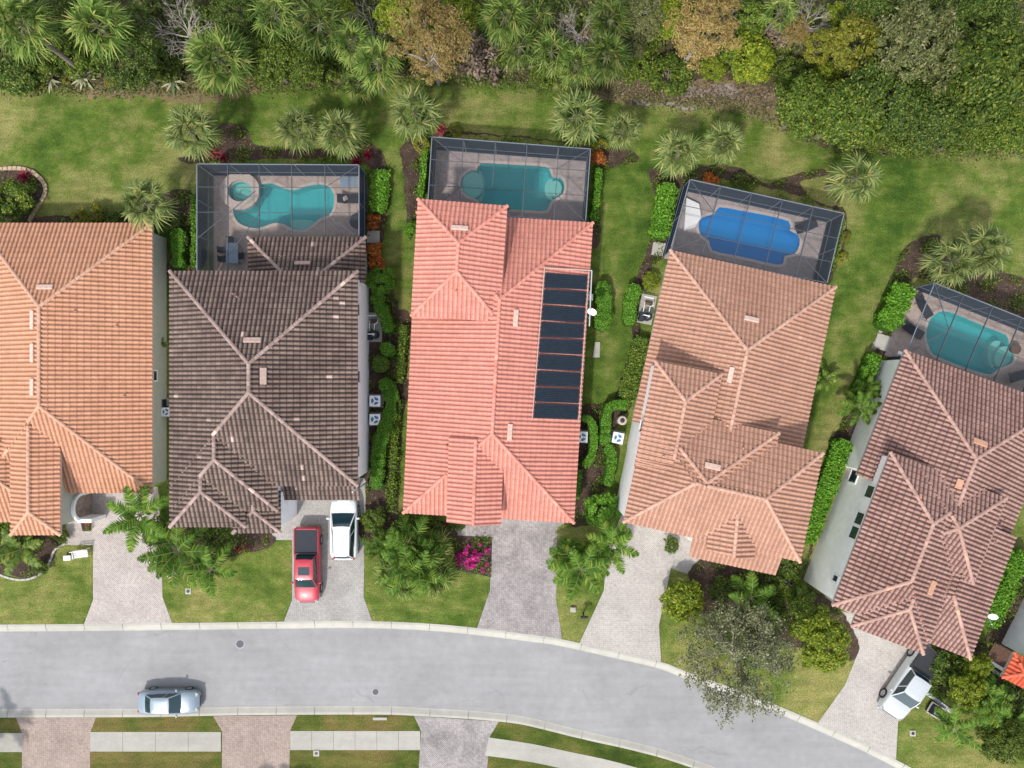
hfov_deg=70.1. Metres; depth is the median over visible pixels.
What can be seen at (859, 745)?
kerb
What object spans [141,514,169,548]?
dark bush
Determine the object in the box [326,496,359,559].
parked car
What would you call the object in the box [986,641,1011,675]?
timber deck
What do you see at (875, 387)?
feather palm
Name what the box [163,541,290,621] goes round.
front lawn
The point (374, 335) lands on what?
pool pump
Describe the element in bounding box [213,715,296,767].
driveway
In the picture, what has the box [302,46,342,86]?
leafy bush
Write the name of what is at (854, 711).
driveway
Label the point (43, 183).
stone edging
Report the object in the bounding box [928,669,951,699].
leafy bush
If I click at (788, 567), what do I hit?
dark bush
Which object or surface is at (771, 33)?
dead brush
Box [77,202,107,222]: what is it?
golden shrub
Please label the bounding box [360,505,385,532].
leafy bush
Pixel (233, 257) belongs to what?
dining table
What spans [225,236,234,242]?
patio chair
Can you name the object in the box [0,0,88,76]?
wild fan palm
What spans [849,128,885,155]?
leafy tree
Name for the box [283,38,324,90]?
leafy tree
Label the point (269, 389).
umber roof house
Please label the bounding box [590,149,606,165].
croton
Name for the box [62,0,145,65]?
wild fan palm
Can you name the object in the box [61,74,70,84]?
golden shrub
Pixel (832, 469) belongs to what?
hedge
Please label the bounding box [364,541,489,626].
front lawn
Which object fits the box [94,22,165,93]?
broadleaf tree
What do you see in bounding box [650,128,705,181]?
fan palm
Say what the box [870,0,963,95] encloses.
olive tree
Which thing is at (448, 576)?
young fan palm
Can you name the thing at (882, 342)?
concrete pad
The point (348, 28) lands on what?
wild fan palm
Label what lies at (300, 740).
sidewalk
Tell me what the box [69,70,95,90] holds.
agave
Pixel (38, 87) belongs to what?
golden shrub
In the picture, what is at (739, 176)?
dark bush
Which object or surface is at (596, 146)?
golden shrub
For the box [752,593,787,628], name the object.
dark bush
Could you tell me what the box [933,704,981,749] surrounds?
feather palm
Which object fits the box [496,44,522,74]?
young fan palm
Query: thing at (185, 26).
bare tree
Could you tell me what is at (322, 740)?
sidewalk
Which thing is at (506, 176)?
swimming pool
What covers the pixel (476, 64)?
dead brush
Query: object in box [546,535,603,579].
clump palm
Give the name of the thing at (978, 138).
leafy tree
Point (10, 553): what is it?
broad leaf plant
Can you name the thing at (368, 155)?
cordyline
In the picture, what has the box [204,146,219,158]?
cordyline
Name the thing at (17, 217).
dark bush
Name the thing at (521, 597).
driveway
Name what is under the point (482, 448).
coral roof house
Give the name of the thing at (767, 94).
dry weeds
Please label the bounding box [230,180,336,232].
swimming pool
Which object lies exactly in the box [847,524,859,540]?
window
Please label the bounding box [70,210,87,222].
golden shrub
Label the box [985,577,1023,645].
mulch bed
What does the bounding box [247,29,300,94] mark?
leafy tree
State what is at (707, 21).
rusty cypress
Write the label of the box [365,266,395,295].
round bush
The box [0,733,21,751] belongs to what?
sidewalk
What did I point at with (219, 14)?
broadleaf tree
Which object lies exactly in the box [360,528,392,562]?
clump palm
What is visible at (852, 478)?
window
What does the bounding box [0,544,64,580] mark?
stone edging
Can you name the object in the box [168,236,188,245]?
dark bush
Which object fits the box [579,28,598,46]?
rusty cypress
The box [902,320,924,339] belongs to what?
sun lounger
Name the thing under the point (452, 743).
driveway
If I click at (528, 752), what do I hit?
sidewalk
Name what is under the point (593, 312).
satellite dish
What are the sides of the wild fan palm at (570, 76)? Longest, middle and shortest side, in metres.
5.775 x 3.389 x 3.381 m
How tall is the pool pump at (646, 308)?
1.134 m
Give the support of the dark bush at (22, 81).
on the woodland floor
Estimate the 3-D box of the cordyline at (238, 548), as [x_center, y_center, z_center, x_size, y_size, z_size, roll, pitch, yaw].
[-21.322,12.837,56.700,0.848,0.520,0.983,-39,90,0]
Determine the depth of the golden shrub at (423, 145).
56.27 m
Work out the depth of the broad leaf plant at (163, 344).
56.19 m
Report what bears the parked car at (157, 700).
on the street
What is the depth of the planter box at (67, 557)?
56.63 m
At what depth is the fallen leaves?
56.90 m
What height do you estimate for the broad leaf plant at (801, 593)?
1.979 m
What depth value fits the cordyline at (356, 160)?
56.59 m
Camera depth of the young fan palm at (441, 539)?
55.18 m
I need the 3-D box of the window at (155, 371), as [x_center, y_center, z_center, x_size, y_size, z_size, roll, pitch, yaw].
[-26.940,-0.623,54.900,0.090,1.100,0.900,0,90,0]
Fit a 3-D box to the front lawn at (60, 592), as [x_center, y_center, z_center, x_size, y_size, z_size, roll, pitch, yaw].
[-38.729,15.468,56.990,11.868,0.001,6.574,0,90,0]
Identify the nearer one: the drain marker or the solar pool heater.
the solar pool heater
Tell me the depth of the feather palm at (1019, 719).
54.61 m
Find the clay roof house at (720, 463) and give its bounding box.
[616,249,837,574]
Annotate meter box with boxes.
[185,588,190,593]
[313,750,318,755]
[910,730,915,735]
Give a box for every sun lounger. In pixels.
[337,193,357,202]
[794,219,818,233]
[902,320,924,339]
[915,294,933,319]
[1008,370,1023,382]
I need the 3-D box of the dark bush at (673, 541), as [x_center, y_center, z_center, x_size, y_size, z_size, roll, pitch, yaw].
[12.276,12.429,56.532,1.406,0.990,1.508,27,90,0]
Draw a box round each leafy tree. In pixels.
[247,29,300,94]
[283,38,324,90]
[372,29,403,63]
[773,69,830,141]
[787,597,829,638]
[812,75,889,151]
[825,45,867,81]
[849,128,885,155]
[870,103,924,160]
[873,46,927,89]
[936,18,1023,122]
[937,126,987,157]
[974,102,1023,153]
[984,720,1023,765]
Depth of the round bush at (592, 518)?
55.47 m
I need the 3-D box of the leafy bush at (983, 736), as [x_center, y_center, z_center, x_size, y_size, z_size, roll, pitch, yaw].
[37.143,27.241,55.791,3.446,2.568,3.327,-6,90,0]
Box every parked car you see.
[137,686,201,717]
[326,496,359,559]
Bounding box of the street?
[0,623,903,767]
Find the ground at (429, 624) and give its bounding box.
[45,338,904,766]
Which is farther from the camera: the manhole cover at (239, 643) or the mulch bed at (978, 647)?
the manhole cover at (239, 643)
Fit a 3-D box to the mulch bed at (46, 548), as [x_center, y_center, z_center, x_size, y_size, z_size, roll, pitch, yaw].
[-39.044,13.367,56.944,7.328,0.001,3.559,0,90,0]
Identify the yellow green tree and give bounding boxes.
[323,0,360,27]
[372,0,433,49]
[438,0,482,35]
[648,0,685,39]
[789,606,851,673]
[809,60,845,90]
[821,1,850,32]
[947,672,987,712]
[961,653,994,679]
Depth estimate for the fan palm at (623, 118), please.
53.74 m
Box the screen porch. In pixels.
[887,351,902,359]
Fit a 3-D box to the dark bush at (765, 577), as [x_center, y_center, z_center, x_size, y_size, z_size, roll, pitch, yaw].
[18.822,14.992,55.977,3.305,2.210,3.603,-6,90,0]
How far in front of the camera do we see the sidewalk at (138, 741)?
56.99 m
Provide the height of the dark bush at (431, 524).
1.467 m
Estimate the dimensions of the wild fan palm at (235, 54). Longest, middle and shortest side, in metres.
8.523 x 5.339 x 5.046 m
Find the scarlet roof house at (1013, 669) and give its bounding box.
[1000,599,1023,688]
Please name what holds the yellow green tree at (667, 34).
on the woodland floor
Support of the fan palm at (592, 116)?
on the lawn at (86, 153)
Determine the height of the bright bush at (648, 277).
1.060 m
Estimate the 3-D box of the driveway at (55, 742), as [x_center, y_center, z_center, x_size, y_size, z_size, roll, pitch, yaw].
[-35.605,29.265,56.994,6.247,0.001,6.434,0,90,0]
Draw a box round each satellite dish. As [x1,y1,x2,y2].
[587,308,596,315]
[987,614,997,624]
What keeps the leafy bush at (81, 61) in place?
on the woodland floor
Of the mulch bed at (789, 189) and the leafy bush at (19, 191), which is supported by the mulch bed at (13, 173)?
the leafy bush at (19, 191)
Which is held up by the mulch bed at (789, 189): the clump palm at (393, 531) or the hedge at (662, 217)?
the hedge at (662, 217)
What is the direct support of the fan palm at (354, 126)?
on the mulch bed at (372, 501)
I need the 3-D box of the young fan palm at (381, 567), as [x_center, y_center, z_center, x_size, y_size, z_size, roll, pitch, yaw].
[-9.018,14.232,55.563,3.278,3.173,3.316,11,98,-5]
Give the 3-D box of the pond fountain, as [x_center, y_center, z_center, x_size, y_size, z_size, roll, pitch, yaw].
[32.951,25.377,56.804,1.360,0.372,1.000,32,90,0]
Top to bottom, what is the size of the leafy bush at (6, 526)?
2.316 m
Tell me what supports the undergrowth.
on the woodland floor
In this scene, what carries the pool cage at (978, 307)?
on the pool deck at (901, 340)
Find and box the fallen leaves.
[2,63,1023,726]
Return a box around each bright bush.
[642,270,659,290]
[659,578,704,622]
[699,56,727,81]
[723,31,777,85]
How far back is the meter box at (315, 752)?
56.92 m
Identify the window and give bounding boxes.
[154,370,157,381]
[358,370,360,383]
[638,419,642,432]
[831,573,839,583]
[846,468,858,483]
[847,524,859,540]
[852,510,865,526]
[863,484,875,499]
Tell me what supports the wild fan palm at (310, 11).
on the woodland floor
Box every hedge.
[169,228,189,268]
[189,194,195,268]
[369,169,391,215]
[369,293,395,332]
[369,377,399,489]
[371,355,390,372]
[379,341,396,356]
[385,400,403,503]
[394,324,409,383]
[417,148,429,198]
[576,469,582,498]
[580,414,598,467]
[588,167,602,221]
[592,280,612,331]
[598,398,628,445]
[602,443,617,486]
[619,335,649,402]
[621,283,642,326]
[648,181,678,240]
[804,437,853,545]
[831,219,844,267]
[848,352,882,395]
[872,280,917,332]
[984,548,1023,628]
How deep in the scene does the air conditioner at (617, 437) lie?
56.16 m
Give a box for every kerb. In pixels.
[0,621,910,767]
[0,706,715,767]
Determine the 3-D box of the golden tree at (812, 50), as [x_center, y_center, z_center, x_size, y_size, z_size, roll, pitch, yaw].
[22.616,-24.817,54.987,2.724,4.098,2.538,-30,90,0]
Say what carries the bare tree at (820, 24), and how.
on the woodland floor
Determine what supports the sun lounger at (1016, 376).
on the pool deck at (901, 340)
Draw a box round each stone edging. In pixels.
[0,166,47,221]
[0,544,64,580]
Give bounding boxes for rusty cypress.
[385,0,475,82]
[409,39,451,85]
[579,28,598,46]
[662,0,742,74]
[696,0,741,37]
[780,13,810,50]
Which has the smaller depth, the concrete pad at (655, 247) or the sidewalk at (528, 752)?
the concrete pad at (655, 247)
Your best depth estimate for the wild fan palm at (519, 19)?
51.61 m
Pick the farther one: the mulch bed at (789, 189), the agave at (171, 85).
the mulch bed at (789, 189)
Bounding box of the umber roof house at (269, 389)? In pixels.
[168,235,368,534]
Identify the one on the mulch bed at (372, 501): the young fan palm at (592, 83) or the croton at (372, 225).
the croton at (372, 225)
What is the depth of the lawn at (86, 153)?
57.00 m
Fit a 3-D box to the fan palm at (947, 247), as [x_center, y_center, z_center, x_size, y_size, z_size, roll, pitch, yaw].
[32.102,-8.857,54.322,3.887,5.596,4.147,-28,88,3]
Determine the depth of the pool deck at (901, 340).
56.98 m
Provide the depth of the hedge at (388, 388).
56.01 m
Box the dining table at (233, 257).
[226,243,240,263]
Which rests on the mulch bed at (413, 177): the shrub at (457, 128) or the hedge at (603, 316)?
the shrub at (457, 128)
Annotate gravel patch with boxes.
[630,100,696,110]
[681,84,742,98]
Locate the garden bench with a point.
(82, 554)
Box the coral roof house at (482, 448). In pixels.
[401,197,594,525]
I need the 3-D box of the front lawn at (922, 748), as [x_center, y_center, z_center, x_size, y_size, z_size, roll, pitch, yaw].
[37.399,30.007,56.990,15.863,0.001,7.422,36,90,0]
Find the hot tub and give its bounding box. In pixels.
[220,174,260,210]
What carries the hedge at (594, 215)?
on the mulch bed at (413, 177)
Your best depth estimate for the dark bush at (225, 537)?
55.53 m
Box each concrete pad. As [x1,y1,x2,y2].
[367,231,379,242]
[593,342,599,356]
[651,242,666,256]
[672,560,696,573]
[874,333,892,351]
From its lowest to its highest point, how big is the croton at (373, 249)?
1.271 m
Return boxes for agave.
[36,73,60,93]
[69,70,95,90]
[161,70,185,97]
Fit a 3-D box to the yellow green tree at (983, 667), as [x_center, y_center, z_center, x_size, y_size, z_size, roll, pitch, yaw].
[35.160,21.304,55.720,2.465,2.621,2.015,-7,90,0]
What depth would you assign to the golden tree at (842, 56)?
51.17 m
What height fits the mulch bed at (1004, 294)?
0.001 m
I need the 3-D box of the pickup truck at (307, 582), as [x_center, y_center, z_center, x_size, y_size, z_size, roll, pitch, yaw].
[-15.744,13.946,56.065,2.360,1.847,5.917,0,90,0]
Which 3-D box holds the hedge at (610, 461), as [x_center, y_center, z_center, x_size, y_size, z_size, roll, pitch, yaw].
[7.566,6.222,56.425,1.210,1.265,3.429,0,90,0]
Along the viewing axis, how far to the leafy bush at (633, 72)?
55.52 m
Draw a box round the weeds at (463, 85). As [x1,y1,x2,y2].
[1,64,1023,167]
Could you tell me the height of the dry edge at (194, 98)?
0.001 m
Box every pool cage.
[196,163,366,270]
[428,136,590,221]
[662,179,844,283]
[907,283,1023,391]
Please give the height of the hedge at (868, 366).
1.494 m
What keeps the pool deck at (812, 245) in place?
on the lawn at (86, 153)
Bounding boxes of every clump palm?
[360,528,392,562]
[379,513,445,595]
[380,524,422,571]
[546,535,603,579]
[958,671,1013,733]
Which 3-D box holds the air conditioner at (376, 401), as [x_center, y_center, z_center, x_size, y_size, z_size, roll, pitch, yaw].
[-10.547,1.309,56.560,1.100,0.880,1.050,0,90,0]
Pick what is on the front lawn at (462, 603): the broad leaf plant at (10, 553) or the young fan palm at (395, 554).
the young fan palm at (395, 554)
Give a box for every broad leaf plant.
[0,528,43,575]
[161,337,167,346]
[784,583,816,616]
[816,368,841,390]
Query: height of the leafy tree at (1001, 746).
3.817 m
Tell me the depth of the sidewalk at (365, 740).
56.99 m
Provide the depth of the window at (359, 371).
53.24 m
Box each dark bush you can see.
[0,57,39,97]
[0,197,23,222]
[31,560,48,576]
[102,207,120,222]
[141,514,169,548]
[154,212,179,233]
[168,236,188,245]
[200,527,241,554]
[391,513,423,532]
[422,516,442,535]
[454,523,465,530]
[663,534,678,554]
[707,574,734,603]
[728,172,747,189]
[736,569,780,601]
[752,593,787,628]
[777,556,804,577]
[928,650,964,684]
[995,679,1023,721]
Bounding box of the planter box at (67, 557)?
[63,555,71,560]
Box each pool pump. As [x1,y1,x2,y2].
[367,312,381,341]
[637,293,656,324]
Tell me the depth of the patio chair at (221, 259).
56.52 m
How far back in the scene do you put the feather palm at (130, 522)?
52.77 m
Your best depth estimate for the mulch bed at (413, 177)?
56.97 m
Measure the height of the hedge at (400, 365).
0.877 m
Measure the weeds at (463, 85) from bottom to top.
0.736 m
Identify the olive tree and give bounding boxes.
[623,25,647,59]
[624,0,665,42]
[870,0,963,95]
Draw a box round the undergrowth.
[0,0,1023,145]
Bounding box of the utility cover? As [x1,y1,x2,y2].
[570,607,575,611]
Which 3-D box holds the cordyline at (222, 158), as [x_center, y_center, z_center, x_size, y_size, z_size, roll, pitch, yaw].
[-22.423,-17.585,56.671,0.969,0.570,1.123,1,90,0]
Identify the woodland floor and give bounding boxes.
[1,0,1023,154]
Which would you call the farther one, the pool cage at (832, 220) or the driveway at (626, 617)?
the driveway at (626, 617)
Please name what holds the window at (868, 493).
in the brown roof house at (914, 545)
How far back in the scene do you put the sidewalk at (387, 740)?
56.99 m
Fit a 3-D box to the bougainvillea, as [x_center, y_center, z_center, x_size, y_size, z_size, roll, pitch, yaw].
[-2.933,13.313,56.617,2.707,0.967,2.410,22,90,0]
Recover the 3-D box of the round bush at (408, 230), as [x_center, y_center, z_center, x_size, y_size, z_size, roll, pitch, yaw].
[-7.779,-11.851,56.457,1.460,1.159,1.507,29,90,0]
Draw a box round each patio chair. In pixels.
[217,246,225,253]
[217,255,225,262]
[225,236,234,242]
[238,252,245,259]
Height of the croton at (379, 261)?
0.953 m
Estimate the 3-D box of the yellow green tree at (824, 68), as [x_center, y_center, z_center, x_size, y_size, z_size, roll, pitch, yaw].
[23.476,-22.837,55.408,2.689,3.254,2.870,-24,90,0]
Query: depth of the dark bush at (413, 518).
55.77 m
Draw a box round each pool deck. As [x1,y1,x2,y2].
[214,176,357,270]
[433,150,585,220]
[664,192,825,280]
[871,291,1023,392]
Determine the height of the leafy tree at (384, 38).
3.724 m
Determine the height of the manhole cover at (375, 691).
0.020 m
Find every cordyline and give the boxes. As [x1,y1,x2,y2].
[15,167,31,183]
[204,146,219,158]
[218,151,230,163]
[233,544,242,553]
[349,155,363,164]
[362,147,373,162]
[435,123,446,135]
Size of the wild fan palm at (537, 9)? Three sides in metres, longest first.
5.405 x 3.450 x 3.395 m
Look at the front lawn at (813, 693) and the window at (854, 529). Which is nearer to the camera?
the window at (854, 529)
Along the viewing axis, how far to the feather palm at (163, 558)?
52.90 m
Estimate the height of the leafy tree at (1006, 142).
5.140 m
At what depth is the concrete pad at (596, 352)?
56.90 m
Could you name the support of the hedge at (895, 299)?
on the mulch bed at (1004, 294)
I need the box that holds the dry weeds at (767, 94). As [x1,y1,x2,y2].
[600,66,780,114]
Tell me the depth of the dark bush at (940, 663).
55.54 m
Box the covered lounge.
[683,198,700,230]
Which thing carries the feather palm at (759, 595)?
on the mulch bed at (709, 602)
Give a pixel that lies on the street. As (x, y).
(603, 695)
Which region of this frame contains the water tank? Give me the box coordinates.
[617,415,626,424]
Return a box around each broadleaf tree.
[36,0,93,46]
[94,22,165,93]
[208,0,260,43]
[836,58,928,138]
[837,0,910,43]
[884,76,982,156]
[914,0,984,35]
[924,60,1002,132]
[948,0,1023,49]
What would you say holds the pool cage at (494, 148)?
on the pool deck at (447, 173)
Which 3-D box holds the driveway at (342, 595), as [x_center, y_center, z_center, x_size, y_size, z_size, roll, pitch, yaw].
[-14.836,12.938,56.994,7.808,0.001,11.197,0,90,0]
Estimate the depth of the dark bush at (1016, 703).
55.18 m
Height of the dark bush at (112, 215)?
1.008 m
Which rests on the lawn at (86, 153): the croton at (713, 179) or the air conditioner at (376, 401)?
the croton at (713, 179)
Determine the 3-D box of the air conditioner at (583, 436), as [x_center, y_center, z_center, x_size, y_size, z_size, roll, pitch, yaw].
[5.389,4.080,56.560,1.100,0.880,1.050,3,90,0]
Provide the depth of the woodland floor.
56.99 m
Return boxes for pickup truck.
[290,526,322,602]
[877,645,945,720]
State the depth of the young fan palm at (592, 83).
56.09 m
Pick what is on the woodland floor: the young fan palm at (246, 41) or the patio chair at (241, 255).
the young fan palm at (246, 41)
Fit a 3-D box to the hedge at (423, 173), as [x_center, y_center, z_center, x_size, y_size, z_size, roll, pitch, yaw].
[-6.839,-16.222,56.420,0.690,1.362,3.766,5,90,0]
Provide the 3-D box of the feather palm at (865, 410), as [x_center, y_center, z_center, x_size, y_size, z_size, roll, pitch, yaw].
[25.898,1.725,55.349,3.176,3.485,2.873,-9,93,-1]
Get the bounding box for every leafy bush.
[0,178,35,215]
[0,522,31,542]
[22,45,60,81]
[49,31,97,79]
[54,529,69,543]
[122,1,159,39]
[147,43,184,82]
[173,0,214,40]
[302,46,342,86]
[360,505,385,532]
[475,24,499,52]
[530,55,558,89]
[621,52,657,86]
[646,51,694,98]
[734,0,769,38]
[771,56,806,86]
[775,571,801,599]
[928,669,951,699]
[975,725,1017,763]
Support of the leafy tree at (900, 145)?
on the woodland floor
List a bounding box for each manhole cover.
[236,640,243,647]
[372,688,378,695]
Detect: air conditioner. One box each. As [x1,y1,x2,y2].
[161,398,168,407]
[161,406,169,416]
[369,394,383,407]
[369,412,381,425]
[579,430,587,442]
[611,429,624,444]
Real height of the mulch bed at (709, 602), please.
0.001 m
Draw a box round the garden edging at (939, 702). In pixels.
[926,693,950,712]
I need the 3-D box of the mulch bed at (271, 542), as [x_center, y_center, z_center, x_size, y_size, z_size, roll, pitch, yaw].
[-23.051,13.242,56.940,9.252,0.001,4.400,0,90,0]
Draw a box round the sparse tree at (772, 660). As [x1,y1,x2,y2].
[673,598,800,729]
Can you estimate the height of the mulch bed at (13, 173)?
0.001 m
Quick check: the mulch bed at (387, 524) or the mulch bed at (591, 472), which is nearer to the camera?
the mulch bed at (387, 524)
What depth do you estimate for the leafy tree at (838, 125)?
51.03 m
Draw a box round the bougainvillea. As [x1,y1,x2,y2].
[455,542,489,572]
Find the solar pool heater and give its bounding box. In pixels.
[532,267,591,421]
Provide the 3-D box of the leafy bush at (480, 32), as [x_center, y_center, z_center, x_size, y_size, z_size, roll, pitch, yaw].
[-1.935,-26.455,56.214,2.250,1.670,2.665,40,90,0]
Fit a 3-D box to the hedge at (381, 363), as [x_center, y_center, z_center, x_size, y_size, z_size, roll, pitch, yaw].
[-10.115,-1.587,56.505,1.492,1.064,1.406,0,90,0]
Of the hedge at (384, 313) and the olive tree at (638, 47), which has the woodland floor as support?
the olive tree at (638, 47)
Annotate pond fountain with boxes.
[925,701,946,719]
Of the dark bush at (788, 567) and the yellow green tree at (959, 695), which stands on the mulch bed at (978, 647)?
the yellow green tree at (959, 695)
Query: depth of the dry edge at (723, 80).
56.99 m
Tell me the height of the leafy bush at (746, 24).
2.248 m
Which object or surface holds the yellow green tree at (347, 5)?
on the woodland floor
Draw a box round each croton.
[366,213,380,230]
[366,242,382,257]
[368,256,385,269]
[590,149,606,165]
[703,172,719,184]
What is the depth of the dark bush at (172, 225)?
56.01 m
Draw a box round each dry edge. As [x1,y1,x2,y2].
[71,77,290,104]
[594,76,784,124]
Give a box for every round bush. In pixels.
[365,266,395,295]
[402,219,415,239]
[583,492,621,530]
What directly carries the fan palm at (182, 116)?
on the mulch bed at (372, 501)
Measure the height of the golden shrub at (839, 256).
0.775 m
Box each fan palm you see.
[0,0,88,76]
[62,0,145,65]
[118,177,180,232]
[160,102,226,162]
[180,20,255,97]
[238,29,262,57]
[247,0,301,44]
[273,104,320,156]
[288,0,351,61]
[316,108,369,162]
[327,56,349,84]
[329,16,376,68]
[343,68,379,105]
[349,36,405,97]
[371,557,396,590]
[384,525,445,590]
[387,83,443,143]
[387,570,415,601]
[423,527,454,563]
[424,555,460,598]
[475,0,533,50]
[494,27,539,71]
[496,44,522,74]
[521,0,555,49]
[529,27,575,78]
[546,71,568,92]
[547,85,604,149]
[557,42,596,92]
[579,28,633,88]
[580,69,601,88]
[586,0,634,43]
[603,109,642,152]
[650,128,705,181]
[700,119,746,166]
[757,0,800,36]
[822,149,885,205]
[914,236,978,288]
[947,221,1015,279]
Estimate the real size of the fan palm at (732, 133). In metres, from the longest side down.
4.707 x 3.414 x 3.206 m
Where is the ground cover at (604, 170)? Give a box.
[0,126,1023,723]
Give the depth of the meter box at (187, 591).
56.92 m
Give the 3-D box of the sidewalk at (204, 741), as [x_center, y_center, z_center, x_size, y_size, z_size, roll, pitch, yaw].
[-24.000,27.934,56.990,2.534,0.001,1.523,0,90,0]
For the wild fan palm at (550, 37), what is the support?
on the woodland floor
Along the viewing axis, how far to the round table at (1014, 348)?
56.53 m
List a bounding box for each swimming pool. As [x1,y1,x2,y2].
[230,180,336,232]
[458,160,566,213]
[696,204,801,266]
[923,308,1016,376]
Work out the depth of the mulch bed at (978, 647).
56.93 m
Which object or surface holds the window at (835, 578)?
in the brown roof house at (914, 545)
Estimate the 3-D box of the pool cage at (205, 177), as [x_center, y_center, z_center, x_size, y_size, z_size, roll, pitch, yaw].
[-17.310,-12.281,55.447,12.049,3.045,8.052,0,90,0]
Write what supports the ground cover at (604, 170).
on the lawn at (86, 153)
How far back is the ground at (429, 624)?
60.00 m
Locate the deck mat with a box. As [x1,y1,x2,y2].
[340,177,356,186]
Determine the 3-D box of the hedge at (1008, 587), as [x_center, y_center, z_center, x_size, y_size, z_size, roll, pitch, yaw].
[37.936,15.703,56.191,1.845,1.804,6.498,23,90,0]
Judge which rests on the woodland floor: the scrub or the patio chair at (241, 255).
the scrub
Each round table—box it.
[349,213,365,228]
[1009,344,1020,353]
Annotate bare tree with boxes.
[149,0,219,70]
[343,1,398,60]
[551,0,604,47]
[780,0,832,49]
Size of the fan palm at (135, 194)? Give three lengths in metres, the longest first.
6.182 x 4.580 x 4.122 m
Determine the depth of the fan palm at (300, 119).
53.37 m
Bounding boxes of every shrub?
[34,80,47,90]
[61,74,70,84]
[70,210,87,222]
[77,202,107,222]
[104,79,116,87]
[196,75,214,94]
[411,134,430,155]
[449,123,461,137]
[591,138,608,150]
[835,252,848,264]
[841,231,851,242]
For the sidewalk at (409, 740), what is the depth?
56.99 m
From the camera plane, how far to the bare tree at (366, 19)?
54.00 m
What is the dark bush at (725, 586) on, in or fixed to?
on the mulch bed at (709, 602)
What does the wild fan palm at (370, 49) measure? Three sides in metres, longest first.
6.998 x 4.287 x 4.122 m
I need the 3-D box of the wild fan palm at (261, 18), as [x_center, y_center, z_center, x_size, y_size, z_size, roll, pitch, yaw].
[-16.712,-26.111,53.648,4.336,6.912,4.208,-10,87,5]
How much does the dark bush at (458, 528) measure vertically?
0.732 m
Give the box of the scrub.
[0,0,1023,108]
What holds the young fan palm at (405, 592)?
on the front lawn at (462, 603)
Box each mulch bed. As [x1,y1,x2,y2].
[0,170,41,222]
[0,535,57,577]
[24,189,195,276]
[81,523,90,530]
[163,527,275,575]
[178,123,408,515]
[359,515,457,543]
[392,310,410,521]
[399,131,638,248]
[452,535,491,576]
[571,401,621,527]
[614,163,846,414]
[688,559,858,660]
[802,425,851,576]
[839,234,1023,433]
[937,641,1023,726]
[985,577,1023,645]
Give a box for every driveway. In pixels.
[16,718,95,767]
[66,487,171,623]
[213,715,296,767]
[272,478,371,620]
[414,716,497,767]
[455,519,563,638]
[580,515,699,660]
[818,611,931,758]
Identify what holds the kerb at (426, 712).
on the street
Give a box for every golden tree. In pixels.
[803,27,835,64]
[815,11,882,72]
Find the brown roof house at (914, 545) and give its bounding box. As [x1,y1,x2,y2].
[803,349,1023,660]
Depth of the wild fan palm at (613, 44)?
51.57 m
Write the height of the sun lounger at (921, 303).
0.677 m
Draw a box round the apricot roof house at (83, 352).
[0,222,166,536]
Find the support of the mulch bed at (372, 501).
on the lawn at (86, 153)
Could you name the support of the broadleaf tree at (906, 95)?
on the woodland floor
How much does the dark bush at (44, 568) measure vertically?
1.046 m
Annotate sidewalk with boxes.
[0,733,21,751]
[90,732,122,751]
[123,732,154,751]
[156,732,187,751]
[188,732,220,751]
[290,731,311,749]
[312,731,332,749]
[334,731,354,749]
[355,731,376,749]
[377,731,397,749]
[399,731,419,749]
[485,738,635,767]
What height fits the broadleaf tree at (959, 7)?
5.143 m
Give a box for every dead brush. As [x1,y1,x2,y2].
[452,29,507,85]
[762,19,789,50]
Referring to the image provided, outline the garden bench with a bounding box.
[69,548,90,558]
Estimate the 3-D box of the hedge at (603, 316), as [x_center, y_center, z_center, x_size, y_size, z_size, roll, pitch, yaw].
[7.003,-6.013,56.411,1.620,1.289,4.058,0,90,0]
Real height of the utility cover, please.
0.220 m
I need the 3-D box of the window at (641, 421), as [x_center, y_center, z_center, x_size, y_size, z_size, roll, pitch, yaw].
[9.300,3.013,52.400,0.090,1.100,1.000,11,90,0]
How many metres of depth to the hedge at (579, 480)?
56.21 m
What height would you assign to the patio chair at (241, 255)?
0.910 m
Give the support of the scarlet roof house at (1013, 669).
on the lawn at (86, 153)
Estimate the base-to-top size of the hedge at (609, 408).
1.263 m
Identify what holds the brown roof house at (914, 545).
on the lawn at (86, 153)
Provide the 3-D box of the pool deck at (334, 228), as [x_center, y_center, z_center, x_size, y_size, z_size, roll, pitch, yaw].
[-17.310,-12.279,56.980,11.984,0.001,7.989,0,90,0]
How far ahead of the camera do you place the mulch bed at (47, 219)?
56.98 m
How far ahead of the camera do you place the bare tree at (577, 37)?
53.82 m
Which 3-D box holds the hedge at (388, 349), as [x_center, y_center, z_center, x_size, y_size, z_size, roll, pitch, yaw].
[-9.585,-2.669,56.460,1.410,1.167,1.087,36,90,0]
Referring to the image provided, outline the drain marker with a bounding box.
[373,717,386,719]
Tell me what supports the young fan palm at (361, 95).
on the lawn at (86, 153)
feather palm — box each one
[102,484,168,552]
[137,521,211,588]
[186,545,237,598]
[547,543,611,602]
[586,517,639,574]
[728,570,778,621]
[837,390,881,425]
[850,375,881,403]
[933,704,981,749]
[996,702,1023,737]
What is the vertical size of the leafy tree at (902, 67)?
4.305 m
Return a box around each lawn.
[0,73,1023,767]
[0,545,91,623]
[0,715,690,767]
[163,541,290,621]
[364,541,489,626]
[557,525,603,641]
[660,569,849,719]
[897,691,1023,767]
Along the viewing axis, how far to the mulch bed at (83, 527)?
56.92 m

